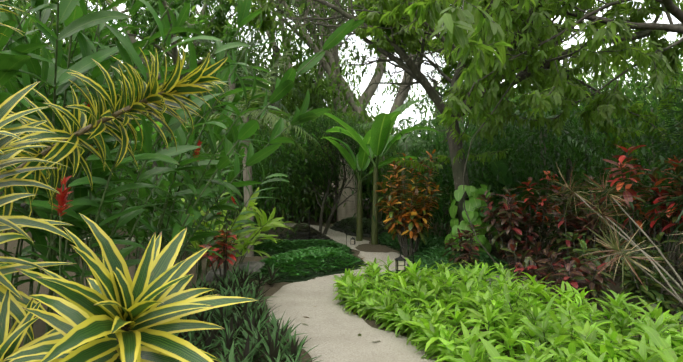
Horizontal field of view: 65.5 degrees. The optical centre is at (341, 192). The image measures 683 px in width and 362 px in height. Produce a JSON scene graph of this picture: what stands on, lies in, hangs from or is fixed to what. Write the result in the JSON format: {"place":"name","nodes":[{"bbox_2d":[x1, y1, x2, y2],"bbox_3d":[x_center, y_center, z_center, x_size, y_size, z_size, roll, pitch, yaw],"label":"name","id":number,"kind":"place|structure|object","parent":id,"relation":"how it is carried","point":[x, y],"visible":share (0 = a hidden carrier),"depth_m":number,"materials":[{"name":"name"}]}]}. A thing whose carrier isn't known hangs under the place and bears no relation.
{"place":"outdoors","nodes":[
{"label":"outdoors","id":0,"kind":"place"},
{"bbox_2d":[84,222,445,361],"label":"path","id":1,"kind":"structure","parent":0,"point":[332,328],"depth_m":6.46,"materials":[{"name":"beige concrete"}]},
{"bbox_2d":[262,253,380,341],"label":"leaf litter","id":2,"kind":"object","parent":1,"relation":"on","point":[353,314],"visible":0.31,"depth_m":6.74,"materials":[{"name":"brown plant"}]},
{"bbox_2d":[0,183,682,361],"bbox_3d":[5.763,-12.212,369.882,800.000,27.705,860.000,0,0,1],"label":"ground","id":3,"kind":"structure","parent":0,"point":[39,326],"depth_m":10.82,"materials":[{"name":"soil"}]},
{"bbox_2d":[15,91,163,358],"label":"dracaena canes","id":4,"kind":"object","parent":3,"relation":"on","point":[78,133],"visible":0.38,"depth_m":2.42,"materials":[{"name":"brown plant"}]},
{"bbox_2d":[0,0,257,361],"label":"dracaena leaves","id":5,"kind":"object","parent":4,"relation":"attached to","point":[152,303],"visible":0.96,"depth_m":1.35,"materials":[{"name":"plant"}]},
{"bbox_2d":[36,262,321,361],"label":"rhoeo leaves","id":6,"kind":"object","parent":3,"relation":"on","point":[273,342],"visible":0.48,"depth_m":5.50,"materials":[{"name":"green plant"}]},
{"bbox_2d":[181,180,294,259],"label":"yellow ginger leaves","id":7,"kind":"object","parent":3,"relation":"on","point":[273,223],"visible":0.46,"depth_m":9.99,"materials":[{"name":"green plant"}]},
{"bbox_2d":[50,91,437,173],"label":"palm leaves","id":8,"kind":"object","parent":3,"relation":"on","point":[372,142],"visible":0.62,"depth_m":14.34,"materials":[{"name":"green plant"}]},
{"bbox_2d":[0,0,536,345],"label":"ginger","id":9,"kind":"object","parent":3,"relation":"on","point":[21,66],"depth_m":4.56,"materials":[{"name":"green plant"}]},
{"bbox_2d":[18,0,550,256],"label":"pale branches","id":10,"kind":"object","parent":3,"relation":"on","point":[371,91],"visible":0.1,"depth_m":22.15,"materials":[{"name":"brown plant"}]},
{"bbox_2d":[258,101,398,200],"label":"dark tree leaves","id":11,"kind":"object","parent":3,"relation":"on","point":[343,137],"visible":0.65,"depth_m":16.53,"materials":[{"name":"green plant"}]},
{"bbox_2d":[0,0,682,283],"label":"leaves","id":12,"kind":"object","parent":3,"relation":"on","point":[320,91],"visible":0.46,"depth_m":16.29,"materials":[{"name":"green plant"}]},
{"bbox_2d":[0,0,682,317],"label":"branches","id":13,"kind":"object","parent":3,"relation":"on","point":[404,61],"visible":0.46,"depth_m":11.33,"materials":[{"name":"brown plant"}]},
{"bbox_2d":[337,138,356,220],"bbox_3d":[0.252,-0.434,20.926,0.895,3.700,0.895,0,0,1],"label":"tree trunk","id":14,"kind":"object","parent":3,"relation":"on","point":[346,210],"visible":0.33,"depth_m":20.59,"materials":[{"name":"grey plant"}]},
{"bbox_2d":[13,0,682,172],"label":"tree leaves","id":15,"kind":"object","parent":3,"relation":"on","point":[457,27],"visible":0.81,"depth_m":8.95,"materials":[{"name":"green plant"}]},
{"bbox_2d":[203,261,518,286],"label":"rocks","id":16,"kind":"object","parent":3,"relation":"on","point":[252,265],"visible":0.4,"depth_m":9.78,"materials":[{"name":"grey stone"}]},
{"bbox_2d":[241,221,511,291],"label":"ground cover plants","id":17,"kind":"object","parent":3,"relation":"on","point":[293,278],"visible":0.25,"depth_m":10.95,"materials":[{"name":"green plant"}]},
{"bbox_2d":[283,217,384,237],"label":"ground cover leaves","id":18,"kind":"object","parent":17,"relation":"on","point":[367,222],"visible":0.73,"depth_m":16.92,"materials":[{"name":"green plant"}]},
{"bbox_2d":[254,230,508,284],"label":"ground cover leaves","id":19,"kind":"object","parent":17,"relation":"on","point":[434,248],"visible":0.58,"depth_m":10.93,"materials":[{"name":"green plant"}]},
{"bbox_2d":[152,30,681,187],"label":"palm rachis","id":20,"kind":"object","parent":3,"relation":"on","point":[393,126],"visible":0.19,"depth_m":13.87,"materials":[{"name":"green plant"}]},
{"bbox_2d":[154,28,682,204],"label":"palm leaflets","id":21,"kind":"object","parent":20,"relation":"on","point":[401,143],"visible":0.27,"depth_m":14.02,"materials":[{"name":"green plant"}]},
{"bbox_2d":[198,144,682,320],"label":"red-leaved shrubs","id":22,"kind":"object","parent":3,"relation":"on","point":[578,280],"visible":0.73,"depth_m":8.95,"materials":[{"name":"red plant"}]},
{"bbox_2d":[444,184,497,255],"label":"pothos leaves","id":23,"kind":"object","parent":3,"relation":"on","point":[472,203],"visible":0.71,"depth_m":11.68,"materials":[{"name":"green plant"}]},
{"bbox_2d":[333,255,682,361],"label":"ground cover plants","id":24,"kind":"object","parent":3,"relation":"on","point":[396,314],"depth_m":5.33,"materials":[{"name":"green plant"}]},
{"bbox_2d":[544,126,682,304],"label":"spiky plant","id":25,"kind":"object","parent":3,"relation":"on","point":[614,248],"depth_m":6.52,"materials":[{"name":"plant"}]},
{"bbox_2d":[637,70,682,253],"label":"sword leaves","id":26,"kind":"object","parent":3,"relation":"on","point":[673,162],"visible":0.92,"depth_m":7.79,"materials":[{"name":"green plant"}]},
{"bbox_2d":[10,0,682,140],"label":"sky","id":27,"kind":"structure","parent":0,"point":[670,36],"materials":[{"name":"white"}]},
{"bbox_2d":[451,157,563,221],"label":"broad leaves","id":28,"kind":"object","parent":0,"point":[504,168],"visible":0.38,"depth_m":11.80,"materials":[{"name":"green plant"}]}
]}

